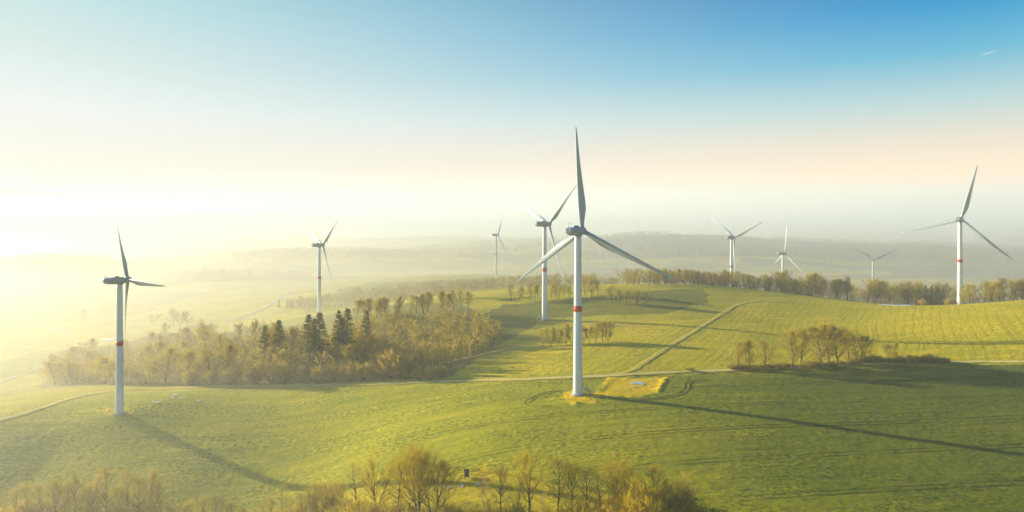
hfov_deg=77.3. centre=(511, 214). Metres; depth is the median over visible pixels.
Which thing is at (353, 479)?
bare tree
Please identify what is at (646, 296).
bare tree
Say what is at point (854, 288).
bare tree
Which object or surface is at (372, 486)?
bare tree
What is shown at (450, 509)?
shrub
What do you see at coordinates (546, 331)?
bare tree
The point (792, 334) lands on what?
bare tree
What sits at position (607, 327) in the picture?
bare tree
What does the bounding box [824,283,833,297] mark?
bare tree
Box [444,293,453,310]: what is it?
bare tree
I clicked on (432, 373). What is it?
shrub
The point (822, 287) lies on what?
bare tree
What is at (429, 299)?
bare tree
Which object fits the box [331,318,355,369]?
conifer tree
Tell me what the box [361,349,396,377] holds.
shrub
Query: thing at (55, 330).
meadow path
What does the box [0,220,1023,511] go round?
ground
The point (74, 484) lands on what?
bare tree
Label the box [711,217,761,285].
wind turbine
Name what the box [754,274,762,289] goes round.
bare tree
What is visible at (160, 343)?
bare tree
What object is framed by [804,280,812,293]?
bare tree
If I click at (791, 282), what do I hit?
bare tree
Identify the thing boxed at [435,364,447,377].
shrub
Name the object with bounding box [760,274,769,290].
bare tree
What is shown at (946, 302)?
shrub
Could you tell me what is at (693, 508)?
shrub
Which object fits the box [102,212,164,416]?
wind turbine
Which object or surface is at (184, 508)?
bare tree
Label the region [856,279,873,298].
bare tree
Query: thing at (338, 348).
bare tree
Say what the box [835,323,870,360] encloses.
bare tree
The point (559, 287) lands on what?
bare tree
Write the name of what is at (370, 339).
bare tree
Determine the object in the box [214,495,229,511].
bare tree
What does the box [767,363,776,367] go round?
shrub
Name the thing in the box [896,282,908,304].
bare tree
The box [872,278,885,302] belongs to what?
bare tree
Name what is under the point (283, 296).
valley road
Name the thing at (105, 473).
bare tree
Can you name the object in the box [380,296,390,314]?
bare tree
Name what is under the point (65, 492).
bare tree
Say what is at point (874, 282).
bare tree
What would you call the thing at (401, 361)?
shrub
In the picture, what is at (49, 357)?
bare tree
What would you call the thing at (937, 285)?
bare tree
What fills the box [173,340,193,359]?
bare tree
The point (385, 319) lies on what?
bare tree
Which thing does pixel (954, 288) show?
bare tree
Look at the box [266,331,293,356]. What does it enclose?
bare tree
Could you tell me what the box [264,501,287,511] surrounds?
shrub
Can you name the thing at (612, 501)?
shrub
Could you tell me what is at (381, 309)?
bare tree
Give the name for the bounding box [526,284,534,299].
bare tree
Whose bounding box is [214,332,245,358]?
bare tree
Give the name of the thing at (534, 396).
wheel rut
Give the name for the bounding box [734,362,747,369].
shrub
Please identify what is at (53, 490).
bare tree
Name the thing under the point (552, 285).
bare tree
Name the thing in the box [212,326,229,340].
bare tree
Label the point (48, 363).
bare tree
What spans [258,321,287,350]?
bare tree
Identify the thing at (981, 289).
bare tree
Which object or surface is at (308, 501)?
bare tree
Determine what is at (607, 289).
bare tree
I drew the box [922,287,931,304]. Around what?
conifer tree
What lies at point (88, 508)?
shrub
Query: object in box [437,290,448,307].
bare tree
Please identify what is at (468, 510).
shrub
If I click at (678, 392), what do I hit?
wheel rut
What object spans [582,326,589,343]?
bare tree
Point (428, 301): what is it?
bare tree
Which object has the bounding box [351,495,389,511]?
shrub
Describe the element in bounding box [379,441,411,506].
bare tree
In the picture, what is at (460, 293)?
bare tree
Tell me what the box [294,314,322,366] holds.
conifer tree
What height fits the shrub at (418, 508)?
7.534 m
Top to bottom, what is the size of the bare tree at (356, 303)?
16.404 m
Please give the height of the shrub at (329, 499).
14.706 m
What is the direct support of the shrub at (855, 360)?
on the ground
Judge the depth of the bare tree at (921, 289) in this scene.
567.43 m
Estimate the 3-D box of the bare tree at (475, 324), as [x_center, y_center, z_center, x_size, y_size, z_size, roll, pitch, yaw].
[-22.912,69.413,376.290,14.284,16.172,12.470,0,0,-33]
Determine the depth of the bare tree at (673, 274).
537.67 m
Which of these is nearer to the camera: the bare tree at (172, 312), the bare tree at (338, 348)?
the bare tree at (338, 348)
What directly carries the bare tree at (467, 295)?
on the ground
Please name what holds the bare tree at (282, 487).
on the ground
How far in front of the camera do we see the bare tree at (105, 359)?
365.61 m
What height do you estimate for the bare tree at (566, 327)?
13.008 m
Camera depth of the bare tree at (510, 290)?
500.84 m
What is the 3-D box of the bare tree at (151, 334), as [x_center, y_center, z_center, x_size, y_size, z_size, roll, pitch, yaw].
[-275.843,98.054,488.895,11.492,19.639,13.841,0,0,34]
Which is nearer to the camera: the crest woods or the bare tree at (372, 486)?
the bare tree at (372, 486)
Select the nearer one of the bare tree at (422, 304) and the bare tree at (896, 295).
the bare tree at (422, 304)
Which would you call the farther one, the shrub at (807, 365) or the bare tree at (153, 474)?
the shrub at (807, 365)
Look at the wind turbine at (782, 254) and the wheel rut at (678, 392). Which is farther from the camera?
the wind turbine at (782, 254)
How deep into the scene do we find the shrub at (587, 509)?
155.28 m
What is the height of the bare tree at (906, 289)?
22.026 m
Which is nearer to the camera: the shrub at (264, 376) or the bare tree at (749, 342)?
the bare tree at (749, 342)
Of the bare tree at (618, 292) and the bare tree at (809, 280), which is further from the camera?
the bare tree at (809, 280)
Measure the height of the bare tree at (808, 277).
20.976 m
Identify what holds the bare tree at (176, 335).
on the ground
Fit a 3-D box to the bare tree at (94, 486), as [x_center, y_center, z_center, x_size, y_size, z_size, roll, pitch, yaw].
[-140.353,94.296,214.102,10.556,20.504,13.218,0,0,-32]
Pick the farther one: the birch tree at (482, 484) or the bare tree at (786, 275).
the bare tree at (786, 275)
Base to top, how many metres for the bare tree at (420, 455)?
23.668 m
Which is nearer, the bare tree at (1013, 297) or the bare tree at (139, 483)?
the bare tree at (139, 483)
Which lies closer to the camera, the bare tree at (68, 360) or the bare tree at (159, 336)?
the bare tree at (68, 360)
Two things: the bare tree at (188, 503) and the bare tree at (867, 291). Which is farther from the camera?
the bare tree at (867, 291)
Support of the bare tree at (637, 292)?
on the ground
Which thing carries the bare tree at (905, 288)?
on the ground
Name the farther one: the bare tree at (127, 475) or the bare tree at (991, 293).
the bare tree at (991, 293)
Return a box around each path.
[0,366,44,381]
[30,324,71,334]
[440,345,540,363]
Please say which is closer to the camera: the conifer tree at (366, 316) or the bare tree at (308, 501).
the bare tree at (308, 501)
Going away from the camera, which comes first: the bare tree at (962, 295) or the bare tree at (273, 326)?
the bare tree at (273, 326)
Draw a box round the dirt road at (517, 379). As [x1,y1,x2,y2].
[0,360,1023,421]
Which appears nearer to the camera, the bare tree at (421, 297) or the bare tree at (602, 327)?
the bare tree at (602, 327)
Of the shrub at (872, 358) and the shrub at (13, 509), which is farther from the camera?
the shrub at (872, 358)
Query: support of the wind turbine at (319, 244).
on the ground
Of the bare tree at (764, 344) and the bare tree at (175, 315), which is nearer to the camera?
the bare tree at (764, 344)
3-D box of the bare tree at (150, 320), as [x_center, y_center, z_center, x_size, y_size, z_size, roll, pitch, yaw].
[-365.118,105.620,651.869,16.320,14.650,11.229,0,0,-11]
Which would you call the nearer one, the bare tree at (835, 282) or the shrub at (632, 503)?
the shrub at (632, 503)
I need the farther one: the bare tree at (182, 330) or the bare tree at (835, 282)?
the bare tree at (835, 282)
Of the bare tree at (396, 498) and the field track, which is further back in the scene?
the field track
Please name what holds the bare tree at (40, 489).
on the ground
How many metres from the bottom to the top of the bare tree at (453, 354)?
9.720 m
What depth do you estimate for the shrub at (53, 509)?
214.43 m
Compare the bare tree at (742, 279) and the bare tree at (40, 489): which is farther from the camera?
the bare tree at (742, 279)
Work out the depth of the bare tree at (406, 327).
383.27 m
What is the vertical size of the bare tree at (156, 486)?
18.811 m
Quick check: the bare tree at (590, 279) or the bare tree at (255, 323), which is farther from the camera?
the bare tree at (590, 279)
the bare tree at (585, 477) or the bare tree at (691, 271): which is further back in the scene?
the bare tree at (691, 271)
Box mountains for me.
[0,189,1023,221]
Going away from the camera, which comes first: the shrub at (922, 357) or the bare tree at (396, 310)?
the shrub at (922, 357)
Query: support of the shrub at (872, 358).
on the ground
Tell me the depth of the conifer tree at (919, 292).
516.08 m
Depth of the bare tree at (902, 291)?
549.74 m
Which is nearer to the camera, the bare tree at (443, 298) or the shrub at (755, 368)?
the shrub at (755, 368)
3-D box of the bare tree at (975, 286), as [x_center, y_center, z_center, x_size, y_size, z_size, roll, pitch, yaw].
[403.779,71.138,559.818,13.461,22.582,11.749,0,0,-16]
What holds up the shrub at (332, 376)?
on the ground
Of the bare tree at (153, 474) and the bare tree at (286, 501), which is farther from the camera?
the bare tree at (153, 474)
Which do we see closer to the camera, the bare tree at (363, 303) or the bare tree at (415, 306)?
the bare tree at (415, 306)
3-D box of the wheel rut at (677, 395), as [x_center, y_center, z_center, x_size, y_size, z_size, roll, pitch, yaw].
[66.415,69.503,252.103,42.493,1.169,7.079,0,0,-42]
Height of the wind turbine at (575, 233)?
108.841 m
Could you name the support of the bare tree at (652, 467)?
on the ground
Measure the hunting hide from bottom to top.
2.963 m
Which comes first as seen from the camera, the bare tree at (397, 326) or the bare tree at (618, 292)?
the bare tree at (397, 326)
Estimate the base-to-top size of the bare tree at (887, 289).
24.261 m
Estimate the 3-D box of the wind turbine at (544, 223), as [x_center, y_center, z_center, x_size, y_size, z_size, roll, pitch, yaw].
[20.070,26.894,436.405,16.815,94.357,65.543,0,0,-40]
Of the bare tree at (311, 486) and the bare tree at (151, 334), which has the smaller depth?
the bare tree at (311, 486)
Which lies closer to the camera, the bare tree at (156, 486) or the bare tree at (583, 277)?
the bare tree at (156, 486)
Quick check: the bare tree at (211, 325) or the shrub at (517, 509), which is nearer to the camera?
the shrub at (517, 509)
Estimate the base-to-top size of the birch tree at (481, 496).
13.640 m
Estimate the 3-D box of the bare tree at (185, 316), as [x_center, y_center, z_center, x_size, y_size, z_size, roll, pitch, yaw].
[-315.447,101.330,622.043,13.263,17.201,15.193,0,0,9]
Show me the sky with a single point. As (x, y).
(439, 102)
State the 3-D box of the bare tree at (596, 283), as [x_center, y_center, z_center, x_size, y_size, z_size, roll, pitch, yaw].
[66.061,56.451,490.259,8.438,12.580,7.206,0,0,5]
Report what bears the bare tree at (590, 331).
on the ground
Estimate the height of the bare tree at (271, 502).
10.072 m
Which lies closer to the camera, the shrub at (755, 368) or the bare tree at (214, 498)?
the bare tree at (214, 498)
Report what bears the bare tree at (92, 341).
on the ground
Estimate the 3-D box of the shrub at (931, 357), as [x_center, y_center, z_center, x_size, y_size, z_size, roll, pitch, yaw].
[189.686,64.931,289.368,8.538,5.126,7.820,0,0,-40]
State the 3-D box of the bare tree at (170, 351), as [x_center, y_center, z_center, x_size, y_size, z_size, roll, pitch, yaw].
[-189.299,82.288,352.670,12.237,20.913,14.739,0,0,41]
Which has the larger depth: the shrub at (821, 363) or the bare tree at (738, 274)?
the bare tree at (738, 274)
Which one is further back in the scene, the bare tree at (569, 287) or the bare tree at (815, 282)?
the bare tree at (815, 282)
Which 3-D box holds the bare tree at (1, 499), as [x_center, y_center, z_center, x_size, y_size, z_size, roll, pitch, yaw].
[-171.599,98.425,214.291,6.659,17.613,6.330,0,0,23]
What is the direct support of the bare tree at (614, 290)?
on the ground
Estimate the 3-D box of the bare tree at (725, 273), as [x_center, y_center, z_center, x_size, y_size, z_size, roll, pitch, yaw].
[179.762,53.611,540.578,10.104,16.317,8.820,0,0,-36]
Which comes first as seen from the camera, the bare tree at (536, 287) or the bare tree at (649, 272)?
the bare tree at (536, 287)
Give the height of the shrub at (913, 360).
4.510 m
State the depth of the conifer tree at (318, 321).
343.30 m
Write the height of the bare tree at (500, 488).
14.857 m
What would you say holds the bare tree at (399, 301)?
on the ground
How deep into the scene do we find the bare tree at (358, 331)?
360.88 m
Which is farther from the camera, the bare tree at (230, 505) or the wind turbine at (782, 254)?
the wind turbine at (782, 254)
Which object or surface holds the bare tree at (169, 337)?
on the ground
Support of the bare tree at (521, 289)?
on the ground
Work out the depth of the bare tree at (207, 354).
340.38 m
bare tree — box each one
[0,478,24,511]
[0,490,9,511]
[18,480,37,511]
[22,476,52,511]
[36,357,60,384]
[39,475,70,511]
[43,354,58,376]
[53,480,79,511]
[57,358,72,382]
[59,361,77,384]
[59,472,86,511]
[64,346,81,360]
[71,479,110,511]
[77,309,87,319]
[78,472,110,511]
[79,358,92,380]
[81,348,93,361]
[84,336,101,348]
[90,357,112,383]
[91,463,120,511]
[95,355,115,383]
[104,477,142,511]
[108,351,124,371]
[110,338,134,352]
[117,466,139,510]
[120,472,154,511]
[136,345,152,361]
[139,465,163,511]
[143,330,156,344]
[145,478,169,510]
[146,312,161,322]
[147,339,169,363]
[152,334,165,346]
[152,492,167,511]
[156,345,184,381]
[157,500,179,511]
[160,321,170,334]
[165,333,174,342]
[166,308,180,323]
[169,308,191,326]
[172,331,183,345]
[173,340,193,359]
[178,326,192,338]
[179,326,195,344]
[180,348,198,371]
[181,311,195,326]
[181,504,194,511]
[184,332,195,346]
[184,499,200,511]
[188,337,210,355]
[191,324,219,346]
[192,319,205,328]
[194,322,212,340]
[194,345,223,378]
[195,327,216,357]
[197,492,217,511]
[199,320,218,332]
[206,332,226,355]
[208,488,224,511]
[211,342,241,376]
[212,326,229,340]
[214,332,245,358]
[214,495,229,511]
[215,345,238,376]
[223,502,239,511]
[230,322,246,344]
[232,334,257,358]
[245,318,265,352]
[246,329,272,355]
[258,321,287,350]
[262,495,278,511]
[263,347,277,368]
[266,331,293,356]
[271,339,305,367]
[274,481,289,508]
[279,492,292,510]
[283,324,299,359]
[285,325,303,349]
[289,488,311,511]
[296,339,329,360]
[297,491,318,511]
[300,477,323,511]
[325,341,345,368]
[340,344,361,366]
[342,459,365,502]
[347,337,365,361]
[349,445,406,509]
[351,330,367,349]
[352,299,363,319]
[352,332,364,359]
[359,301,366,313]
[362,298,373,317]
[363,333,382,357]
[371,298,384,315]
[377,436,460,511]
[378,296,388,314]
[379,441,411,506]
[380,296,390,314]
[381,310,396,329]
[388,321,403,344]
[390,308,400,324]
[392,298,401,310]
[394,295,405,316]
[397,449,470,511]
[404,294,416,313]
[405,325,413,344]
[411,295,420,313]
[417,293,429,313]
[417,294,427,309]
[420,292,434,312]
[421,290,434,311]
[437,289,445,309]
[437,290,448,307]
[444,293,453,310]
[444,349,456,367]
[449,289,458,306]
[456,289,464,310]
[461,319,482,344]
[464,291,475,306]
[469,324,493,347]
[483,461,514,506]
[484,322,502,350]
[506,443,547,511]
[506,468,527,511]
[507,283,514,300]
[516,286,524,301]
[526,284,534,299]
[532,285,539,296]
[536,452,579,510]
[538,329,545,345]
[543,326,556,343]
[547,282,554,295]
[550,326,565,343]
[553,454,586,507]
[556,285,562,294]
[558,323,571,344]
[563,324,573,342]
[566,285,571,297]
[571,460,605,503]
[582,276,593,295]
[582,321,596,342]
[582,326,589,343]
[584,275,597,292]
[588,322,601,339]
[590,448,647,510]
[590,466,609,505]
[594,281,600,295]
[594,319,609,341]
[595,457,651,511]
[599,320,617,341]
[604,286,611,298]
[606,284,618,302]
[616,289,623,304]
[622,290,630,301]
[632,290,640,302]
[636,270,642,284]
[637,461,674,503]
[643,293,649,302]
[645,270,652,281]
[652,272,659,283]
[667,476,694,510]
[668,271,675,284]
[675,268,681,283]
[682,269,688,284]
[688,269,694,280]
[693,271,699,284]
[699,273,707,284]
[702,271,715,284]
[718,270,729,286]
[729,340,747,362]
[732,271,741,287]
[738,274,751,288]
[740,339,755,368]
[744,274,753,288]
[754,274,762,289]
[755,338,776,365]
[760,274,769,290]
[771,271,779,291]
[773,274,784,287]
[773,327,813,366]
[778,268,793,292]
[780,271,787,289]
[781,278,788,290]
[786,281,796,291]
[787,277,794,293]
[787,325,812,365]
[801,273,817,295]
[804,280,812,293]
[805,275,814,291]
[805,323,840,363]
[808,277,826,295]
[810,271,825,296]
[813,321,840,359]
[816,278,826,296]
[817,321,864,363]
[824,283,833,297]
[827,274,847,297]
[830,279,843,298]
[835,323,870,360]
[842,331,876,360]
[843,276,852,299]
[843,281,852,299]
[845,284,862,300]
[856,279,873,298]
[860,284,872,301]
[866,278,882,302]
[866,282,876,302]
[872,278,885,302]
[878,276,897,302]
[880,280,890,303]
[880,342,900,356]
[889,282,900,304]
[890,288,900,304]
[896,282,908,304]
[898,282,913,302]
[898,284,917,304]
[901,284,916,304]
[912,282,923,302]
[915,284,940,300]
[931,281,943,290]
[939,282,952,299]
[943,286,956,300]
[952,283,970,300]
[952,289,968,303]
[959,282,983,303]
[964,284,980,302]
[978,281,992,302]
[979,278,1005,301]
[983,284,999,300]
[995,277,1009,300]
[1000,280,1017,299]
[1006,278,1023,300]
[1010,278,1023,299]
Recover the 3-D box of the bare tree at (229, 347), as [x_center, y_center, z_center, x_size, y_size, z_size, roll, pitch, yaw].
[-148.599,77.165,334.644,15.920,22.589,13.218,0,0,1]
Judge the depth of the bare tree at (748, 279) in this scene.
538.57 m
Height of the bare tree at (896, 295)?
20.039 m
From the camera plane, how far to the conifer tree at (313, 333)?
338.02 m
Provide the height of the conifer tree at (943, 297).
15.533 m
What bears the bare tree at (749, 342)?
on the ground
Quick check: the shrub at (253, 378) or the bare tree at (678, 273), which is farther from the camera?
the bare tree at (678, 273)
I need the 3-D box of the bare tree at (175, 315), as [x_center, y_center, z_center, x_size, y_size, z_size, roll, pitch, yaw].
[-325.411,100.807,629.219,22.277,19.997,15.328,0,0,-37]
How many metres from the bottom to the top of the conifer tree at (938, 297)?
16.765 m
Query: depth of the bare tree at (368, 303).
457.80 m
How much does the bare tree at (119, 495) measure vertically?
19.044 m
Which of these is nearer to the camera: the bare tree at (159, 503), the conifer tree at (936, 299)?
the bare tree at (159, 503)
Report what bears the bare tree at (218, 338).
on the ground
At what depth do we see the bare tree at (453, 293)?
462.21 m
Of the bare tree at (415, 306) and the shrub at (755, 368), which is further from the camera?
the bare tree at (415, 306)
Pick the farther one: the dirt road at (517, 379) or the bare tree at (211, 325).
the bare tree at (211, 325)
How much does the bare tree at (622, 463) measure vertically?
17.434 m
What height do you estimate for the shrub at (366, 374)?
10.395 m
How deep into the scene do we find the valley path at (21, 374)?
446.30 m
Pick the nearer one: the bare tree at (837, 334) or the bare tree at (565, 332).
the bare tree at (837, 334)
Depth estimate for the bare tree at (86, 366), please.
408.31 m
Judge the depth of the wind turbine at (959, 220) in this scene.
466.80 m
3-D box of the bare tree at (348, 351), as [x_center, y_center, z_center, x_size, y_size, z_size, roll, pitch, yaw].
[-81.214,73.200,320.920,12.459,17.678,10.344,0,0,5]
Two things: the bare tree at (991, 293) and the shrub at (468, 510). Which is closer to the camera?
the shrub at (468, 510)
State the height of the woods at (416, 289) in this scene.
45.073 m
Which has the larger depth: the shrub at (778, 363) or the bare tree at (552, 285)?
the bare tree at (552, 285)
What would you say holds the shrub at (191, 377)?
on the ground
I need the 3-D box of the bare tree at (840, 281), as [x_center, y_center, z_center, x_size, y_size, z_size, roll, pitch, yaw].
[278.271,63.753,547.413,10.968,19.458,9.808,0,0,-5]
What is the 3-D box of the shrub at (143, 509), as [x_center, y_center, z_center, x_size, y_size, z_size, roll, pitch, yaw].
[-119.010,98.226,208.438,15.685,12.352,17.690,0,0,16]
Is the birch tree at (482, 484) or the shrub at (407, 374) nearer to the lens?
the birch tree at (482, 484)
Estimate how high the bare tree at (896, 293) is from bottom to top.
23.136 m
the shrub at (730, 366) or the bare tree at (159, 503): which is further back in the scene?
the shrub at (730, 366)
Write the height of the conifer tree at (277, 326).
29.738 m
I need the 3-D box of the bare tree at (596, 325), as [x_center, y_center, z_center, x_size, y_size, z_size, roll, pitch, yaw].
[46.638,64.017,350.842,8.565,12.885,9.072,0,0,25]
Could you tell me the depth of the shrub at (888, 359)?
291.97 m
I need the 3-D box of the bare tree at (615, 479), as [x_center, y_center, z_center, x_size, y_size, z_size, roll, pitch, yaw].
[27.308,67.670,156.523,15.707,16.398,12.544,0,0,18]
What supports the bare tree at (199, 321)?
on the ground
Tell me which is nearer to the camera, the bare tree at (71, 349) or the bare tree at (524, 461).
the bare tree at (524, 461)
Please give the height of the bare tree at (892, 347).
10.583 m
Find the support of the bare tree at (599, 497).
on the ground
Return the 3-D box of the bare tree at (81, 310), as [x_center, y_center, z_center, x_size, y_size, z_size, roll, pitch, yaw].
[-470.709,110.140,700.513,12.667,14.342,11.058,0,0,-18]
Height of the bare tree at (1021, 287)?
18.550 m
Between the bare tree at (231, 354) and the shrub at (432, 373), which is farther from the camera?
the bare tree at (231, 354)
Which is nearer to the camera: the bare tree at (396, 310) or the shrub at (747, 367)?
the shrub at (747, 367)
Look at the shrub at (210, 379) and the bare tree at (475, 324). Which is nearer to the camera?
the shrub at (210, 379)
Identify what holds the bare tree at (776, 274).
on the ground
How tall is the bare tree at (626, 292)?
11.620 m
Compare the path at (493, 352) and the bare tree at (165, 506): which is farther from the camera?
the path at (493, 352)
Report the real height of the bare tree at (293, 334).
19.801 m
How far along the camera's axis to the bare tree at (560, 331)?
353.06 m
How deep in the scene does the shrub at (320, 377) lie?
313.74 m
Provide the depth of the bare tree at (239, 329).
443.26 m
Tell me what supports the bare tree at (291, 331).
on the ground
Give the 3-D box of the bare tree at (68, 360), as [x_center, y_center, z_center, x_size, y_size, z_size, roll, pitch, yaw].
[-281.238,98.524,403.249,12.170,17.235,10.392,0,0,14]
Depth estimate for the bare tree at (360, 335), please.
353.66 m
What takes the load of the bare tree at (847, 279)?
on the ground
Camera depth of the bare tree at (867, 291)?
561.36 m
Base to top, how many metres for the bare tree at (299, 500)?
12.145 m
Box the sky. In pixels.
[0,0,1023,206]
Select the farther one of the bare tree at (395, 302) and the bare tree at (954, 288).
the bare tree at (954, 288)
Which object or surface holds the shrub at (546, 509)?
on the ground
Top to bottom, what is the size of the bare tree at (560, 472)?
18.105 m
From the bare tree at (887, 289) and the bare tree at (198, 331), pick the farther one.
the bare tree at (887, 289)
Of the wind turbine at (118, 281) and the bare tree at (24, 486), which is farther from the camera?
the wind turbine at (118, 281)
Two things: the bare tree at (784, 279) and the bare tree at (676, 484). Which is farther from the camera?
the bare tree at (784, 279)
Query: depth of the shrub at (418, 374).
298.59 m
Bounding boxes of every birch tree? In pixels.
[471,462,494,511]
[474,469,493,509]
[536,473,548,511]
[676,471,696,492]
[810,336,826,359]
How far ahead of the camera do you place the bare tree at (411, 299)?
454.97 m
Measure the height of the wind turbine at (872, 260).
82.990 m
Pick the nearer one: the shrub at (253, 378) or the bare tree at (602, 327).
the shrub at (253, 378)
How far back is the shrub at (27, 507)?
213.83 m
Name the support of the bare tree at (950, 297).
on the ground
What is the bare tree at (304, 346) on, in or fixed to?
on the ground
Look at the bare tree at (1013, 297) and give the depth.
455.51 m
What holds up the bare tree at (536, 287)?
on the ground
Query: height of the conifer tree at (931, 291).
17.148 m
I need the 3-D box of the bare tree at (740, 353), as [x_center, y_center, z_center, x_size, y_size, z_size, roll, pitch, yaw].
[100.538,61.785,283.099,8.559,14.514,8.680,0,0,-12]
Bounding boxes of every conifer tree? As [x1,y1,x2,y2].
[251,325,272,371]
[268,320,291,365]
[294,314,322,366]
[299,313,331,369]
[300,318,325,368]
[323,310,348,362]
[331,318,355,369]
[335,308,363,364]
[359,310,373,357]
[914,287,921,304]
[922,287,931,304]
[928,286,934,304]
[930,286,941,304]
[931,286,943,304]
[941,288,946,304]
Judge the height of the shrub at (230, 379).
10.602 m
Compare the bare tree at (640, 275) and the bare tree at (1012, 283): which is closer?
the bare tree at (1012, 283)
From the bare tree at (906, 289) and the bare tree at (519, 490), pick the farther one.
the bare tree at (906, 289)
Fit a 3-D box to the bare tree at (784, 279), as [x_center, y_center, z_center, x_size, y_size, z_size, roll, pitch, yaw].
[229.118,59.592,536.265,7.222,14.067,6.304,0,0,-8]
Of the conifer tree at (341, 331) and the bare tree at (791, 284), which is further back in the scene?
the bare tree at (791, 284)
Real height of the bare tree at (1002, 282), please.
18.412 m
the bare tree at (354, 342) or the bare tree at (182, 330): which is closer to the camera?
the bare tree at (354, 342)
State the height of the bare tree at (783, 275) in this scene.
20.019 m
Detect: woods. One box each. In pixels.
[0,234,539,279]
[38,303,501,384]
[285,272,641,313]
[358,230,1023,268]
[613,268,1023,304]
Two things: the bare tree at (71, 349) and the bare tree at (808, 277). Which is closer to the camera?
the bare tree at (71, 349)
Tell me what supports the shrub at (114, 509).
on the ground
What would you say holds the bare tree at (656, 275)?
on the ground
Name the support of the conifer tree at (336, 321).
on the ground
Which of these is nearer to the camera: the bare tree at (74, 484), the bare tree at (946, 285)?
the bare tree at (74, 484)
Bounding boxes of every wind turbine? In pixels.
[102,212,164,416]
[308,220,337,313]
[488,215,507,274]
[516,128,677,396]
[520,184,576,320]
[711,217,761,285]
[775,226,800,270]
[853,247,895,279]
[903,165,1011,303]
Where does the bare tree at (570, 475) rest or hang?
on the ground
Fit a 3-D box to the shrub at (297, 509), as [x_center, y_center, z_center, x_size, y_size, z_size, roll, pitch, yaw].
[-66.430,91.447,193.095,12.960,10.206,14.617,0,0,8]
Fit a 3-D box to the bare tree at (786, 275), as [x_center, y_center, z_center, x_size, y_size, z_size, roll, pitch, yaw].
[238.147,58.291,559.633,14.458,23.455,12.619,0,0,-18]
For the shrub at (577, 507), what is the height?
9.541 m
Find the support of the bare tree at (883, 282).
on the ground
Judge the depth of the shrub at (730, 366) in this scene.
282.03 m
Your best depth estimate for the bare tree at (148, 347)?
414.08 m
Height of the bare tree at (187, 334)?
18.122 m
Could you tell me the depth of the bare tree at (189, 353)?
345.28 m
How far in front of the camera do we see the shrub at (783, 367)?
281.69 m
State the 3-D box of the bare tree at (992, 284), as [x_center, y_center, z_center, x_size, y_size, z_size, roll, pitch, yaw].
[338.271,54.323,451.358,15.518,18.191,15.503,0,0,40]
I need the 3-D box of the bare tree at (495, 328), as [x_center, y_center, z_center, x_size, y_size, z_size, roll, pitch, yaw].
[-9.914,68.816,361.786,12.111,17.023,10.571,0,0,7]
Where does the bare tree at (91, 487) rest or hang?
on the ground
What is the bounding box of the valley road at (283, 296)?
[226,291,292,320]
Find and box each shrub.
[0,496,38,511]
[14,495,59,511]
[32,504,78,511]
[62,499,103,511]
[99,500,133,511]
[119,494,168,511]
[181,368,200,384]
[201,368,219,384]
[219,365,242,384]
[246,370,263,383]
[254,354,290,382]
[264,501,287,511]
[265,359,295,383]
[278,500,309,511]
[302,473,350,511]
[308,362,329,382]
[323,364,339,381]
[323,491,368,511]
[333,360,363,380]
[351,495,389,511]
[354,361,376,380]
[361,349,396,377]
[373,348,408,377]
[381,497,423,511]
[388,353,417,377]
[399,358,416,378]
[405,502,428,511]
[411,363,427,379]
[422,365,438,379]
[432,498,462,511]
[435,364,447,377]
[462,503,481,511]
[475,501,510,511]
[501,500,538,511]
[534,500,563,511]
[559,495,595,511]
[568,494,616,511]
[572,491,627,511]
[607,477,678,511]
[641,472,706,511]
[680,499,718,511]
[727,363,738,369]
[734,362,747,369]
[743,362,756,368]
[749,365,760,370]
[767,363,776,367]
[774,361,785,365]
[775,364,788,369]
[801,361,817,367]
[812,360,823,365]
[825,359,838,366]
[845,358,862,364]
[860,356,871,362]
[867,353,882,362]
[873,355,883,362]
[883,356,893,362]
[894,354,906,361]
[906,353,918,362]
[917,298,926,304]
[919,355,929,362]
[924,352,940,361]
[944,298,953,304]
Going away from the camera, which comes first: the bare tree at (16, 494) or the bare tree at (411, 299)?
the bare tree at (16, 494)
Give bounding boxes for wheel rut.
[524,389,558,407]
[529,391,559,405]
[641,379,709,398]
[641,380,710,400]
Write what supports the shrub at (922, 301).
on the ground
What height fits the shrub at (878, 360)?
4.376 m
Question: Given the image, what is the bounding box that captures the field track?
[606,301,787,374]
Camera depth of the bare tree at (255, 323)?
422.61 m
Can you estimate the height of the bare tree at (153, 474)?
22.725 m
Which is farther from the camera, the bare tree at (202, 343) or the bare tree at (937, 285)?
the bare tree at (937, 285)
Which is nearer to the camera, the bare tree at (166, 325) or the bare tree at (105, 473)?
the bare tree at (105, 473)
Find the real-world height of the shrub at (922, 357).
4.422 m
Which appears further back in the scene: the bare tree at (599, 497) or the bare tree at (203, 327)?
the bare tree at (203, 327)
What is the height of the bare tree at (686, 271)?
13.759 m
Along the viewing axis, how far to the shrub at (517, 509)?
162.21 m
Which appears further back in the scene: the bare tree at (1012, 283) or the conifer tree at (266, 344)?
the bare tree at (1012, 283)
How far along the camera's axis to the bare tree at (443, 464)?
171.87 m
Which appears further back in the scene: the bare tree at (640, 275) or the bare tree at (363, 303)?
the bare tree at (640, 275)
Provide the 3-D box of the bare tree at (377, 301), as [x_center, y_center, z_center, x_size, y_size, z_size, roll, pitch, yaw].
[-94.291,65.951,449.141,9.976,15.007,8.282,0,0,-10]
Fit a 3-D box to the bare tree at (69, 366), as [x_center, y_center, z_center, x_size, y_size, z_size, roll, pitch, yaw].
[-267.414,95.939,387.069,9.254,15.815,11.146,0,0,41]
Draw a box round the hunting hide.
[464,469,469,480]
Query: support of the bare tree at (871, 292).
on the ground
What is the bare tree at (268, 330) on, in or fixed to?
on the ground

